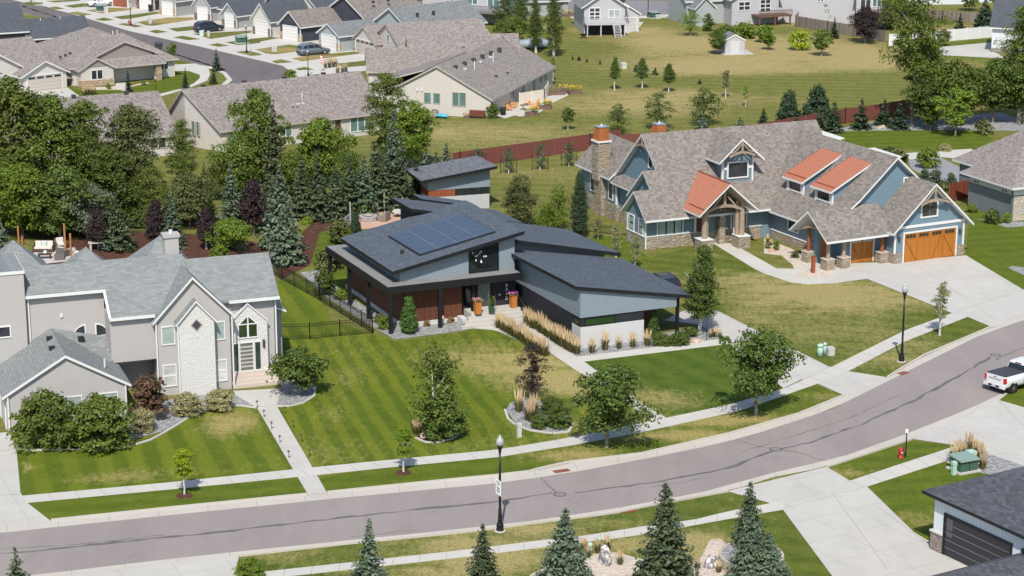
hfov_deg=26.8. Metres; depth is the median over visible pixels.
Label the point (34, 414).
shrub
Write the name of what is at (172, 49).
tree
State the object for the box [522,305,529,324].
ornamental grass
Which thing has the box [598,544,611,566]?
boulder
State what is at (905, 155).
shrub
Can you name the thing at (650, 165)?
window
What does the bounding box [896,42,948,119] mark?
tree
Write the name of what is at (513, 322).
ornamental grass
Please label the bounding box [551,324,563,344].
ornamental grass
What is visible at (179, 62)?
lawn
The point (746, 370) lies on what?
tree
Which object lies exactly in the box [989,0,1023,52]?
white clapboard house
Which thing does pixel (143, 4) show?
garage door
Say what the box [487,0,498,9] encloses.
window
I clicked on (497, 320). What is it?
ornamental grass
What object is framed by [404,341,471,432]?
birch
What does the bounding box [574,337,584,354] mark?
ornamental grass
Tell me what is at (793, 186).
window
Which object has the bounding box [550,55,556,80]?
tree
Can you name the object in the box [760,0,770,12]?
window
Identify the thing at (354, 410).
lawn
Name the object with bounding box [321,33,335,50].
garage door
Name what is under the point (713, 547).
gravel bed
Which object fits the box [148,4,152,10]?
wheeled bin
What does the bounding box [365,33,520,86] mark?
cross gable house
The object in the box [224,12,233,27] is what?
garage door
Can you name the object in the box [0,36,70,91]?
white gable house
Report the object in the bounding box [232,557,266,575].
shrub
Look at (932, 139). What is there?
lawn
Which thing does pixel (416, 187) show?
spruce
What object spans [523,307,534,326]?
ornamental grass
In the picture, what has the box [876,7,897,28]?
tree
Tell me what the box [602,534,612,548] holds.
ornamental grass
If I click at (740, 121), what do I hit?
spruce
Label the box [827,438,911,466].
kerb
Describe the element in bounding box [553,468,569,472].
storm drain
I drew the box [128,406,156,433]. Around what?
shrub
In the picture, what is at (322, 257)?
shrub
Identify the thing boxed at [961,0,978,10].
tree
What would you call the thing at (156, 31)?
grass verge
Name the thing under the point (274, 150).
spruce
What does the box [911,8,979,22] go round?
board fence
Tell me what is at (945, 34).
tree
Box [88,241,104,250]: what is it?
grill table
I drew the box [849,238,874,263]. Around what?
garage door
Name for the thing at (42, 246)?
garden sofa
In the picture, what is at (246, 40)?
street lamp
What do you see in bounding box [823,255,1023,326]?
driveway
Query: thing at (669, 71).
tree
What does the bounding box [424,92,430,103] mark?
window
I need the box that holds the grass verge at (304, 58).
[292,51,359,60]
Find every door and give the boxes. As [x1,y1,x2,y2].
[0,397,6,428]
[26,72,63,90]
[112,0,127,7]
[139,0,150,9]
[161,1,172,15]
[197,6,207,20]
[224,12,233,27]
[239,341,254,371]
[255,20,267,35]
[282,24,297,41]
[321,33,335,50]
[355,37,373,53]
[477,283,490,306]
[625,17,637,31]
[697,218,701,231]
[730,41,739,53]
[820,239,825,261]
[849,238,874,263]
[902,226,957,262]
[942,512,1012,565]
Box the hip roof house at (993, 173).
[952,130,1023,221]
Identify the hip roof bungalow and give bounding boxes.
[37,27,179,87]
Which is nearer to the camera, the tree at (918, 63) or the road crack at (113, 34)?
the tree at (918, 63)
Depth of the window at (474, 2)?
343.04 m
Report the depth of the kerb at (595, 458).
142.57 m
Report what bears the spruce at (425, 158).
on the ground at (848, 70)
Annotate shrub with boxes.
[2,219,30,233]
[5,387,78,451]
[24,210,52,234]
[50,215,83,232]
[64,391,136,452]
[102,201,134,228]
[123,198,148,228]
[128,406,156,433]
[129,371,170,414]
[164,198,198,224]
[166,390,204,417]
[193,198,216,220]
[202,387,235,411]
[208,243,229,256]
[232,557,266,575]
[283,68,297,77]
[300,215,313,224]
[313,270,335,293]
[314,249,341,270]
[323,203,342,218]
[325,217,353,243]
[333,287,346,299]
[350,212,361,232]
[357,201,377,213]
[371,312,383,322]
[376,315,393,328]
[414,392,470,442]
[423,319,430,325]
[446,316,454,322]
[484,103,500,118]
[530,413,546,428]
[536,395,565,413]
[545,402,572,429]
[651,332,673,346]
[669,331,690,345]
[682,325,699,335]
[702,13,715,30]
[720,24,736,33]
[733,21,755,38]
[753,24,776,42]
[773,240,780,249]
[787,29,812,49]
[790,251,799,257]
[882,146,908,161]
[916,146,941,168]
[917,168,930,180]
[927,168,943,186]
[938,142,951,151]
[942,172,957,191]
[965,203,978,212]
[973,117,995,134]
[981,208,1003,223]
[1003,212,1011,222]
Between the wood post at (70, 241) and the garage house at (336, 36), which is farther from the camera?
the garage house at (336, 36)
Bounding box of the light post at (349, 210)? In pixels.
[349,202,350,219]
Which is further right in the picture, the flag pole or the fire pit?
the fire pit
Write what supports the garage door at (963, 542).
in the white house at (977, 529)
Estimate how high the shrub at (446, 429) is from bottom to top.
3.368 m
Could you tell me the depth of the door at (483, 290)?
176.19 m
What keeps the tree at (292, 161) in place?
on the ground at (848, 70)
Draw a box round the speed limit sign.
[496,479,500,495]
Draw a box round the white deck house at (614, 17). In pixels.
[570,0,641,37]
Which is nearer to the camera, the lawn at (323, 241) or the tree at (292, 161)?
the lawn at (323, 241)
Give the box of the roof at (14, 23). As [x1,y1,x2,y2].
[0,2,89,42]
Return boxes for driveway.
[0,432,49,524]
[30,87,78,97]
[66,556,238,575]
[666,309,888,394]
[728,467,966,575]
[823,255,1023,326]
[912,399,1023,465]
[935,42,1002,57]
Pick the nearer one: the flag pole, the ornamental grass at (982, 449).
the ornamental grass at (982, 449)
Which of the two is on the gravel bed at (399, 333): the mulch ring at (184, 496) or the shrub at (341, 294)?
the shrub at (341, 294)
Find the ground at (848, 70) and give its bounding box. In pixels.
[0,0,1020,561]
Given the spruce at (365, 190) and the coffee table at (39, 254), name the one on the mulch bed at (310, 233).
the spruce at (365, 190)
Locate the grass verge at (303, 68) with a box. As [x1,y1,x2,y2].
[296,67,313,69]
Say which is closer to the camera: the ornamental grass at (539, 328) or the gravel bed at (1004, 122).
the ornamental grass at (539, 328)
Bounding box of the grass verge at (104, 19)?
[95,18,113,20]
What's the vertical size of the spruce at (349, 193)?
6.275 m
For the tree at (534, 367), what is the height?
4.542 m
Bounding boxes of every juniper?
[775,89,801,120]
[801,82,832,126]
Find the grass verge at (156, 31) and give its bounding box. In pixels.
[150,30,165,32]
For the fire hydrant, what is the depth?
143.00 m
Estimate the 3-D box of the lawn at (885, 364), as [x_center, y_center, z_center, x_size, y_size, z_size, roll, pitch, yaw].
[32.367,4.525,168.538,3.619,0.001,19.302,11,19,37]
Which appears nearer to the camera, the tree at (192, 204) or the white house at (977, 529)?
the white house at (977, 529)
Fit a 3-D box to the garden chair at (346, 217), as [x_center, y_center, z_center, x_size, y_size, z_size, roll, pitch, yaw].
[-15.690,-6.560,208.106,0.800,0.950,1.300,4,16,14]
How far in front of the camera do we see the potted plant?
174.56 m
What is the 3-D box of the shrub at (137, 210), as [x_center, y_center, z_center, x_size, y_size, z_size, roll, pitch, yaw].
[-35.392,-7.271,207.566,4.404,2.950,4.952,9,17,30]
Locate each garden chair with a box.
[54,237,66,247]
[55,246,69,255]
[344,214,352,225]
[378,210,390,221]
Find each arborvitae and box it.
[399,295,418,332]
[647,311,659,335]
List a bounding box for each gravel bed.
[89,82,147,89]
[113,394,252,441]
[277,380,313,404]
[300,270,465,338]
[501,328,718,356]
[506,397,570,431]
[530,539,727,575]
[764,238,810,268]
[791,269,836,278]
[840,112,1023,130]
[977,218,1023,227]
[978,453,1023,474]
[1008,266,1023,274]
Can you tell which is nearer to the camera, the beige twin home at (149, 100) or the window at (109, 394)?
the window at (109, 394)
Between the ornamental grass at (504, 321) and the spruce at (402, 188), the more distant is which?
the spruce at (402, 188)
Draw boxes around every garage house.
[112,0,136,7]
[136,0,158,10]
[159,0,194,16]
[191,0,267,21]
[219,0,282,28]
[249,0,335,36]
[277,0,419,41]
[316,0,487,51]
[352,18,489,53]
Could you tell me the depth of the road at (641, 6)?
363.87 m
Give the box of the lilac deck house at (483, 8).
[423,0,526,23]
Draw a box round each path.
[115,83,125,90]
[234,388,326,494]
[476,322,665,420]
[578,339,728,361]
[713,243,839,283]
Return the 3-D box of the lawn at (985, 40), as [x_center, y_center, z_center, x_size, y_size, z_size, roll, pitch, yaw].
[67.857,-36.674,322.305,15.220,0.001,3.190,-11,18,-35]
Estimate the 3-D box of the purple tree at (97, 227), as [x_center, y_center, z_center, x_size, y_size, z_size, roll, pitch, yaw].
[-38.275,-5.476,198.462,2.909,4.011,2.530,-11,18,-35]
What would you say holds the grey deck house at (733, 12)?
on the ground at (848, 70)
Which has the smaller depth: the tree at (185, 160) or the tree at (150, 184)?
the tree at (150, 184)
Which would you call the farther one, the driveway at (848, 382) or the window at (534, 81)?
the window at (534, 81)
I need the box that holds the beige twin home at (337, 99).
[168,71,382,151]
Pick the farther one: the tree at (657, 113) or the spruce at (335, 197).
the tree at (657, 113)
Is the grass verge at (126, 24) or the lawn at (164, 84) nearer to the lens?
the lawn at (164, 84)
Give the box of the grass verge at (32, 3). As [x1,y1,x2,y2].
[25,2,42,4]
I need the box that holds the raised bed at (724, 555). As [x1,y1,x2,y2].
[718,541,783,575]
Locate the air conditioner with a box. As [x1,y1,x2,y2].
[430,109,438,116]
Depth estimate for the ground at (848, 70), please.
277.08 m
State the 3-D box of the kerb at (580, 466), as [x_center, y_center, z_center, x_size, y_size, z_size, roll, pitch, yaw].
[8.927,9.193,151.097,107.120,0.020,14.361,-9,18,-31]
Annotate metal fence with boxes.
[3,215,243,240]
[219,232,372,333]
[282,318,371,338]
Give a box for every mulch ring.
[176,492,192,498]
[395,470,411,475]
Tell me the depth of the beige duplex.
268.06 m
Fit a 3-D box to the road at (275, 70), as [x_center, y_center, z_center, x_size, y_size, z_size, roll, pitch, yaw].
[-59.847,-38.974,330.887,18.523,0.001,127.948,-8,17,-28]
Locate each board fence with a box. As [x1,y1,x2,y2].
[452,129,620,163]
[620,92,1007,142]
[795,12,885,41]
[889,26,991,45]
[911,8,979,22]
[948,180,968,200]
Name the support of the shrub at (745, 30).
on the ground at (848, 70)
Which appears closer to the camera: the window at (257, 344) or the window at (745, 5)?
the window at (257, 344)
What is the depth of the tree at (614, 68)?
281.58 m
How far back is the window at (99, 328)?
155.97 m
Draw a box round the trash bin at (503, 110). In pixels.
[500,106,505,114]
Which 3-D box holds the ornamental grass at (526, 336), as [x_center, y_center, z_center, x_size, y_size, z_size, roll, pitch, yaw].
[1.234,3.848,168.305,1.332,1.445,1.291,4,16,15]
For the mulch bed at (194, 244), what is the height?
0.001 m
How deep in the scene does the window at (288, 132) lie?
246.60 m
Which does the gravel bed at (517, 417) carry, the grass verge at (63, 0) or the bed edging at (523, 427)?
the bed edging at (523, 427)
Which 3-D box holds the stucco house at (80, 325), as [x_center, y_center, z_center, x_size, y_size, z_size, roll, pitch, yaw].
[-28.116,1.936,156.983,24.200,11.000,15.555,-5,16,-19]
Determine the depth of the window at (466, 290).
175.64 m
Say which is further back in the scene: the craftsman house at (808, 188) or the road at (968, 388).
the craftsman house at (808, 188)
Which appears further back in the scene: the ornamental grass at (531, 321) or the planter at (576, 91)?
the planter at (576, 91)
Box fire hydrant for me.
[898,446,903,458]
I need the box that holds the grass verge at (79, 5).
[66,3,87,7]
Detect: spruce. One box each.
[0,219,10,248]
[6,546,30,575]
[98,191,137,251]
[124,70,132,92]
[159,191,188,251]
[181,68,189,88]
[198,161,216,214]
[209,67,217,84]
[211,50,222,70]
[215,161,250,234]
[255,163,308,251]
[255,171,277,226]
[258,105,294,199]
[267,205,309,267]
[287,156,315,222]
[302,154,334,222]
[323,165,352,222]
[339,155,364,216]
[348,518,390,575]
[351,154,378,214]
[367,140,386,209]
[373,150,401,213]
[377,107,411,207]
[388,148,414,209]
[408,163,421,200]
[410,149,431,195]
[430,152,440,163]
[440,143,452,161]
[461,522,503,575]
[532,507,594,575]
[631,482,700,575]
[694,113,709,129]
[723,481,766,548]
[723,510,765,575]
[734,117,744,125]
[749,532,792,575]
[756,108,768,123]
[822,102,844,134]
[829,17,838,38]
[849,98,874,130]
[873,99,893,126]
[887,101,910,130]
[953,13,964,28]
[973,0,991,27]
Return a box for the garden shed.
[718,31,752,54]
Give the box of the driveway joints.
[2,260,1023,569]
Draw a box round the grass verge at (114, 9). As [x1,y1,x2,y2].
[87,8,132,12]
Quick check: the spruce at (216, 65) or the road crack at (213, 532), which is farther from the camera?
the spruce at (216, 65)
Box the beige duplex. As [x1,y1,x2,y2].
[368,36,555,117]
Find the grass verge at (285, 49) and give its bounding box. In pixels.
[256,45,297,53]
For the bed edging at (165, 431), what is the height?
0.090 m
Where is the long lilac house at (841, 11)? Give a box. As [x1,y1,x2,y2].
[778,0,906,26]
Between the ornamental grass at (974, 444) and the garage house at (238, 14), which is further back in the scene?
the garage house at (238, 14)
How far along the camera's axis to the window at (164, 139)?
240.01 m
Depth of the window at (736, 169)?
202.13 m
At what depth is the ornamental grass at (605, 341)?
167.07 m
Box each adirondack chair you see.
[505,102,513,110]
[509,100,517,107]
[531,98,539,107]
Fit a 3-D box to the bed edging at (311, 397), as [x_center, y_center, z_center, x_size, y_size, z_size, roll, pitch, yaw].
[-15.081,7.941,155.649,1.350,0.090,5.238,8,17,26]
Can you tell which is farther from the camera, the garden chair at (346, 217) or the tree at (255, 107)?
the tree at (255, 107)
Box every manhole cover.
[553,492,566,496]
[769,447,781,450]
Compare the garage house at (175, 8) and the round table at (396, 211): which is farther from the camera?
the garage house at (175, 8)
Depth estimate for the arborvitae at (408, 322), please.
171.27 m
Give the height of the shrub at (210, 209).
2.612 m
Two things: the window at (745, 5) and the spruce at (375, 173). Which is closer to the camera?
the spruce at (375, 173)
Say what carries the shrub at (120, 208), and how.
on the ground at (848, 70)
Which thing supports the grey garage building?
on the ground at (848, 70)
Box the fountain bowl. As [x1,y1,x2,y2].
[97,245,107,251]
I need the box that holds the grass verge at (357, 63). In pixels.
[338,61,365,66]
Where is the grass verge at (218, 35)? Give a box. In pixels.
[195,31,250,38]
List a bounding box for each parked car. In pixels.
[86,0,111,6]
[193,20,224,32]
[296,42,329,55]
[652,271,681,287]
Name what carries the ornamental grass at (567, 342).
on the gravel bed at (613, 348)
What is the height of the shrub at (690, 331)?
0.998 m
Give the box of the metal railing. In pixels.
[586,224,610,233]
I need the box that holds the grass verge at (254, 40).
[250,37,277,42]
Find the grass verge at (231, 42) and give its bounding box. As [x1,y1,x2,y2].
[227,39,259,44]
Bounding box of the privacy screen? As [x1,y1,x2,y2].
[519,81,548,105]
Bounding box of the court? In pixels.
[908,157,959,181]
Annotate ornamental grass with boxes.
[85,85,89,94]
[327,57,331,67]
[410,419,419,434]
[414,418,423,433]
[493,312,501,327]
[497,312,505,329]
[499,315,507,331]
[502,316,512,333]
[508,317,516,335]
[509,386,526,411]
[510,323,517,337]
[516,321,529,340]
[519,323,528,344]
[519,396,537,420]
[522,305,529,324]
[522,328,532,345]
[522,399,537,421]
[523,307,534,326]
[526,332,533,344]
[527,392,541,412]
[528,313,535,327]
[530,333,546,352]
[531,313,537,328]
[534,311,542,330]
[536,315,544,332]
[537,314,546,333]
[537,336,549,355]
[542,319,549,336]
[544,323,552,338]
[547,323,553,339]
[550,323,561,343]
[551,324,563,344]
[555,327,567,346]
[561,330,569,349]
[564,333,573,350]
[564,333,574,351]
[568,337,575,352]
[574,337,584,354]
[579,537,586,551]
[584,543,593,557]
[587,336,596,352]
[593,537,601,552]
[599,328,611,350]
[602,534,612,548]
[613,550,624,564]
[615,334,622,348]
[629,331,637,347]
[643,328,651,345]
[692,555,702,569]
[712,326,716,336]
[714,559,722,572]
[947,439,960,459]
[956,438,966,451]
[965,431,974,448]
[969,437,980,453]
[976,439,987,461]
[978,451,988,469]
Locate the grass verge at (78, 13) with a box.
[70,11,91,14]
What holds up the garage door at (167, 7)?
in the garage house at (175, 8)
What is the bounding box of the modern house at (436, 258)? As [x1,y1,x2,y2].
[325,194,695,348]
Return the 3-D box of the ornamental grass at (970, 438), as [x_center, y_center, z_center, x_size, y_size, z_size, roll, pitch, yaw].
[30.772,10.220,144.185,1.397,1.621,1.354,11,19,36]
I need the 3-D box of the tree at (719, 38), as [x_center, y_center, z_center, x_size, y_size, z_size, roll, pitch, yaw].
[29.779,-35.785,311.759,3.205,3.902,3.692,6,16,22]
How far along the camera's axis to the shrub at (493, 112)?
262.45 m
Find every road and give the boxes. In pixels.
[0,0,291,83]
[0,320,1023,575]
[568,0,668,15]
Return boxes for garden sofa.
[32,241,54,251]
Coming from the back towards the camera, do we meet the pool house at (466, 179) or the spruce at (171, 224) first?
the pool house at (466, 179)
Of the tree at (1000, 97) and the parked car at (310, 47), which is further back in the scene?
the parked car at (310, 47)
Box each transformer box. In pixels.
[95,3,106,11]
[234,35,248,43]
[646,10,660,18]
[945,451,981,474]
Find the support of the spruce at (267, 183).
on the ground at (848, 70)
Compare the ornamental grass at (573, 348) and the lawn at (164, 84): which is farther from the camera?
the lawn at (164, 84)
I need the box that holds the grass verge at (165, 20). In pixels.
[138,17,193,25]
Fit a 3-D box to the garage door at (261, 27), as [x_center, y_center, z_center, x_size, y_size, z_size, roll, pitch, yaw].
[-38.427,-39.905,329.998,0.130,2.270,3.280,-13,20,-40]
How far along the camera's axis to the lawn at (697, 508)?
129.39 m
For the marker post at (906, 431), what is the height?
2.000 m
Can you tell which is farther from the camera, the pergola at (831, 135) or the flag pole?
the flag pole
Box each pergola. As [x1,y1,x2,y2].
[821,130,843,139]
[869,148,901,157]
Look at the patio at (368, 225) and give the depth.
209.16 m
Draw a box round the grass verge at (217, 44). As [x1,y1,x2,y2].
[210,43,228,46]
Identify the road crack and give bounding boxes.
[0,492,551,553]
[5,534,164,548]
[20,5,225,69]
[23,6,241,74]
[36,4,270,68]
[234,67,263,80]
[251,70,276,78]
[575,357,990,492]
[742,396,895,451]
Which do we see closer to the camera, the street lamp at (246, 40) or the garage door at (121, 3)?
the street lamp at (246, 40)
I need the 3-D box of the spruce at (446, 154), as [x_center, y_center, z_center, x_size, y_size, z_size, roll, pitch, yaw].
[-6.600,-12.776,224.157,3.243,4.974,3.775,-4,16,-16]
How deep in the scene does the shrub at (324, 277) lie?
182.62 m
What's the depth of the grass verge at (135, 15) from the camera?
351.83 m
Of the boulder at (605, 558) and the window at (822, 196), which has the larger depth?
the window at (822, 196)
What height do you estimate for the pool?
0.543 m
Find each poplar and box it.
[490,0,517,26]
[513,0,529,26]
[525,0,545,52]
[541,0,566,56]
[566,170,591,234]
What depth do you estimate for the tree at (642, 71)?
282.85 m
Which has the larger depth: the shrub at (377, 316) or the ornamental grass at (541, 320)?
the shrub at (377, 316)
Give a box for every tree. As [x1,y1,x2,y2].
[0,73,59,198]
[0,151,27,228]
[0,160,45,238]
[12,91,103,203]
[19,163,117,236]
[51,97,110,184]
[60,183,118,238]
[81,145,144,219]
[83,208,108,248]
[100,102,164,205]
[127,164,169,206]
[139,198,188,230]
[143,198,166,237]
[163,117,199,197]
[165,169,218,227]
[166,43,177,55]
[169,447,194,493]
[194,206,216,248]
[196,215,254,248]
[205,165,227,199]
[206,137,267,197]
[224,87,295,185]
[232,179,272,234]
[263,148,315,195]
[264,346,330,394]
[295,115,361,180]
[329,149,363,190]
[361,71,409,161]
[386,99,440,167]
[389,426,414,471]
[467,147,486,157]
[492,14,531,39]
[500,173,541,223]
[501,147,514,173]
[512,340,553,395]
[532,202,561,227]
[533,143,548,169]
[547,183,572,227]
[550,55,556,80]
[560,107,576,129]
[562,142,576,166]
[566,362,663,447]
[602,103,632,130]
[609,57,621,89]
[634,58,649,88]
[643,91,676,122]
[662,63,676,91]
[677,10,705,35]
[678,244,722,333]
[686,86,726,121]
[708,28,726,53]
[713,324,806,414]
[720,70,731,97]
[742,84,749,106]
[759,31,775,49]
[809,28,833,55]
[847,6,882,43]
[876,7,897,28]
[878,0,910,27]
[878,0,960,125]
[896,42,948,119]
[898,73,953,128]
[920,102,941,130]
[926,56,996,116]
[931,86,978,135]
[931,281,951,335]
[936,29,951,42]
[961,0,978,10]
[973,55,1023,122]
[993,5,1023,123]
[999,61,1023,122]
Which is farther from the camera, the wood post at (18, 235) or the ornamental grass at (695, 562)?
the wood post at (18, 235)
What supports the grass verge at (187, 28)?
on the pavement at (234, 49)
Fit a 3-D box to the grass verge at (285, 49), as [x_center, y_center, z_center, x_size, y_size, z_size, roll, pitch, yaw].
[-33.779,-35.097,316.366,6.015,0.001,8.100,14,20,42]
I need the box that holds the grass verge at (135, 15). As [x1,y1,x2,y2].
[115,12,158,18]
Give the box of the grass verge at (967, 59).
[939,55,990,63]
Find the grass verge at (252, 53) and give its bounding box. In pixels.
[250,51,262,55]
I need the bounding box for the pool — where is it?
[435,113,448,118]
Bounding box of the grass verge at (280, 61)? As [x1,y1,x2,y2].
[272,59,290,62]
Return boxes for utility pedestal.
[516,422,521,437]
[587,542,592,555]
[620,62,626,68]
[817,343,823,357]
[823,342,826,354]
[826,346,834,355]
[951,461,957,474]
[965,449,976,455]
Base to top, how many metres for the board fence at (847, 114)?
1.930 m
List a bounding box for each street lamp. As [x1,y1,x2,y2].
[245,24,247,53]
[494,435,505,532]
[897,284,907,362]
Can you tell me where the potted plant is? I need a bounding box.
[487,295,494,311]
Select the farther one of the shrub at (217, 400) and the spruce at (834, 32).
the spruce at (834, 32)
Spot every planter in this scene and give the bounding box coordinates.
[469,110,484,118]
[472,297,482,313]
[508,291,517,307]
[523,106,536,115]
[531,106,539,114]
[536,100,552,108]
[548,86,566,95]
[558,84,573,92]
[561,9,573,16]
[567,85,582,94]
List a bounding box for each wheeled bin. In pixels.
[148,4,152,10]
[154,42,162,49]
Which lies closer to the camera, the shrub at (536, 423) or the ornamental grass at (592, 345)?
the shrub at (536, 423)
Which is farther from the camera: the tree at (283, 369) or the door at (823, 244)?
the door at (823, 244)
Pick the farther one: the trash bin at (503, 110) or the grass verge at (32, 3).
the grass verge at (32, 3)
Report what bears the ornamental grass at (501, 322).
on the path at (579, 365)
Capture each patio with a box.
[34,247,75,263]
[358,211,400,229]
[496,108,517,117]
[513,93,567,115]
[907,149,972,159]
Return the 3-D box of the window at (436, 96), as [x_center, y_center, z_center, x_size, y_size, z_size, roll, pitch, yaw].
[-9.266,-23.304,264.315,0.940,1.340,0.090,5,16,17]
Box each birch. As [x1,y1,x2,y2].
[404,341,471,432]
[591,216,603,238]
[610,223,621,257]
[629,233,644,264]
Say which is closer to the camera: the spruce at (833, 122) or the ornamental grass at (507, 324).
the ornamental grass at (507, 324)
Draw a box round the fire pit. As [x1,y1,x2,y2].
[359,213,377,221]
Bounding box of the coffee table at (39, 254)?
[38,253,51,258]
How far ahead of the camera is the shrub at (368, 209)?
211.76 m
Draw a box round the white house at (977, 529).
[922,467,1023,575]
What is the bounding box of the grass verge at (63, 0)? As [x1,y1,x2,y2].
[49,0,80,1]
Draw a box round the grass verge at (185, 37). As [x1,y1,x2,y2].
[174,36,197,39]
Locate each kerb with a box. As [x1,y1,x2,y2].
[0,316,1023,532]
[31,386,1018,575]
[51,493,306,520]
[195,64,231,84]
[239,490,727,556]
[327,394,845,492]
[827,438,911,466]
[887,326,992,376]
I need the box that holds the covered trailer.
[519,38,548,48]
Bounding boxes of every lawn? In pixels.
[17,407,291,495]
[28,477,305,520]
[68,86,122,95]
[133,71,198,92]
[174,60,189,63]
[233,492,765,574]
[277,280,370,339]
[278,329,647,466]
[297,510,831,575]
[300,226,370,294]
[320,385,841,491]
[585,344,782,417]
[590,235,648,266]
[639,244,949,365]
[828,440,952,479]
[832,130,992,149]
[851,317,988,376]
[868,461,987,540]
[940,38,990,46]
[966,210,1023,289]
[1000,385,1023,406]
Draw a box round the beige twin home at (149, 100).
[3,91,179,159]
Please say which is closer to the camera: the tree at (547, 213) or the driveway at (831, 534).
the driveway at (831, 534)
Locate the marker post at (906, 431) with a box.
[905,429,907,457]
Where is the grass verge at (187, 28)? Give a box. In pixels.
[168,26,192,31]
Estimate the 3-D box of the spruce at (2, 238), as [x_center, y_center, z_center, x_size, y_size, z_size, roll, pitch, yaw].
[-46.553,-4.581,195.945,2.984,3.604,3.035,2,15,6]
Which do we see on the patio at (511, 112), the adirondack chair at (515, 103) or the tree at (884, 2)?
the adirondack chair at (515, 103)
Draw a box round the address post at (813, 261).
[811,256,815,272]
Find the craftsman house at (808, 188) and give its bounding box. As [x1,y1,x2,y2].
[575,120,973,270]
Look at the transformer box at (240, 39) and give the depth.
322.05 m
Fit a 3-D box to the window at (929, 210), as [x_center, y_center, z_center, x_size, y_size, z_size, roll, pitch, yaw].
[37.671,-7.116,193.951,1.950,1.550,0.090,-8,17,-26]
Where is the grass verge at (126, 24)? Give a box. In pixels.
[119,23,140,26]
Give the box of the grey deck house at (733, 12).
[668,0,792,26]
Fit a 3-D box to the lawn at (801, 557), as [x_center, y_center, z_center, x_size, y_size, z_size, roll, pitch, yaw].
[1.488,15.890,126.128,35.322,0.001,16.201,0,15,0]
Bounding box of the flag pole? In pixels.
[320,55,322,70]
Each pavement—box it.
[15,0,365,76]
[23,313,966,502]
[160,63,209,95]
[230,501,784,575]
[639,14,667,17]
[850,438,986,486]
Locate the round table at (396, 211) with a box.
[392,209,400,216]
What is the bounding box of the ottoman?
[54,253,64,259]
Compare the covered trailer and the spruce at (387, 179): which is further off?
the covered trailer
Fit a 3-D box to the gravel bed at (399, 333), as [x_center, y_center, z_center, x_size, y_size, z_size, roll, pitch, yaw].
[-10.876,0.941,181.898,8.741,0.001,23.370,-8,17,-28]
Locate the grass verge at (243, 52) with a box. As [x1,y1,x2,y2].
[238,50,259,55]
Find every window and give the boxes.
[0,325,11,338]
[64,395,82,407]
[74,324,85,332]
[91,69,102,79]
[95,323,105,334]
[98,391,117,398]
[150,138,157,148]
[158,137,165,147]
[161,62,168,69]
[161,326,175,345]
[163,364,176,386]
[191,120,194,135]
[191,319,201,330]
[196,121,199,135]
[214,321,225,340]
[216,359,227,381]
[230,343,239,372]
[238,322,257,338]
[239,314,256,323]
[254,341,261,369]
[279,125,291,136]
[334,119,340,131]
[350,116,371,132]
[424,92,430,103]
[433,93,439,103]
[452,92,458,105]
[459,92,465,106]
[462,285,476,308]
[468,0,477,4]
[469,246,498,272]
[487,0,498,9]
[532,79,535,90]
[573,315,579,325]
[584,315,615,325]
[589,7,599,20]
[590,172,593,191]
[608,9,619,17]
[608,181,613,200]
[629,213,634,230]
[638,217,643,235]
[648,154,652,169]
[657,220,683,235]
[727,160,748,178]
[730,213,746,228]
[738,1,750,10]
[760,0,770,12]
[787,220,798,233]
[788,180,801,193]
[816,190,830,203]
[860,0,870,8]
[872,0,880,6]
[920,201,938,218]
[1001,187,1007,192]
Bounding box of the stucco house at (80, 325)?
[0,229,286,431]
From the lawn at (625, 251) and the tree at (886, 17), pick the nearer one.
the lawn at (625, 251)
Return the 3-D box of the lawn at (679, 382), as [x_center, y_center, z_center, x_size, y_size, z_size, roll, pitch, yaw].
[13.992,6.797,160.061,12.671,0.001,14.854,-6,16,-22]
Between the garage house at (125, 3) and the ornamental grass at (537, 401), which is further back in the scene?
the garage house at (125, 3)
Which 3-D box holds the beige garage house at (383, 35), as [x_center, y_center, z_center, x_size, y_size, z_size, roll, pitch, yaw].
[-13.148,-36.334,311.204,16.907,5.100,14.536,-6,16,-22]
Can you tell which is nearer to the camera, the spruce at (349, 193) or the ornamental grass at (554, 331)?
the ornamental grass at (554, 331)
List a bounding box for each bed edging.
[15,404,256,450]
[277,386,316,406]
[415,433,460,443]
[504,409,573,433]
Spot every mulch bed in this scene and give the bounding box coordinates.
[32,231,270,264]
[276,209,389,279]
[417,427,456,441]
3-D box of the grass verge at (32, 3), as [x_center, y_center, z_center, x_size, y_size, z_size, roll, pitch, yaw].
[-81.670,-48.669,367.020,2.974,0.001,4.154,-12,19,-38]
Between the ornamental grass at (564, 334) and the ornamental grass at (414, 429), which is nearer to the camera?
the ornamental grass at (414, 429)
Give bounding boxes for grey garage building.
[527,0,570,16]
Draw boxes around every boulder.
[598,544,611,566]
[688,338,703,342]
[703,555,718,568]
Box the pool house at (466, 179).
[406,155,496,207]
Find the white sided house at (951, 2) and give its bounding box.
[910,0,991,4]
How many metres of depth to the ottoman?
194.70 m
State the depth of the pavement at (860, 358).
144.78 m
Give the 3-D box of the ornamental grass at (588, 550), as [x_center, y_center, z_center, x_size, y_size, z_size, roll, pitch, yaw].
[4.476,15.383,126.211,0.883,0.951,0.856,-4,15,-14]
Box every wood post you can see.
[17,226,19,243]
[63,223,66,249]
[69,233,71,256]
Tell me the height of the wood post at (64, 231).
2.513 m
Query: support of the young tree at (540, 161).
on the ground at (848, 70)
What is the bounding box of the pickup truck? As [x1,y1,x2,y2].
[983,356,1023,393]
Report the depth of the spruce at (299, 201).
209.57 m

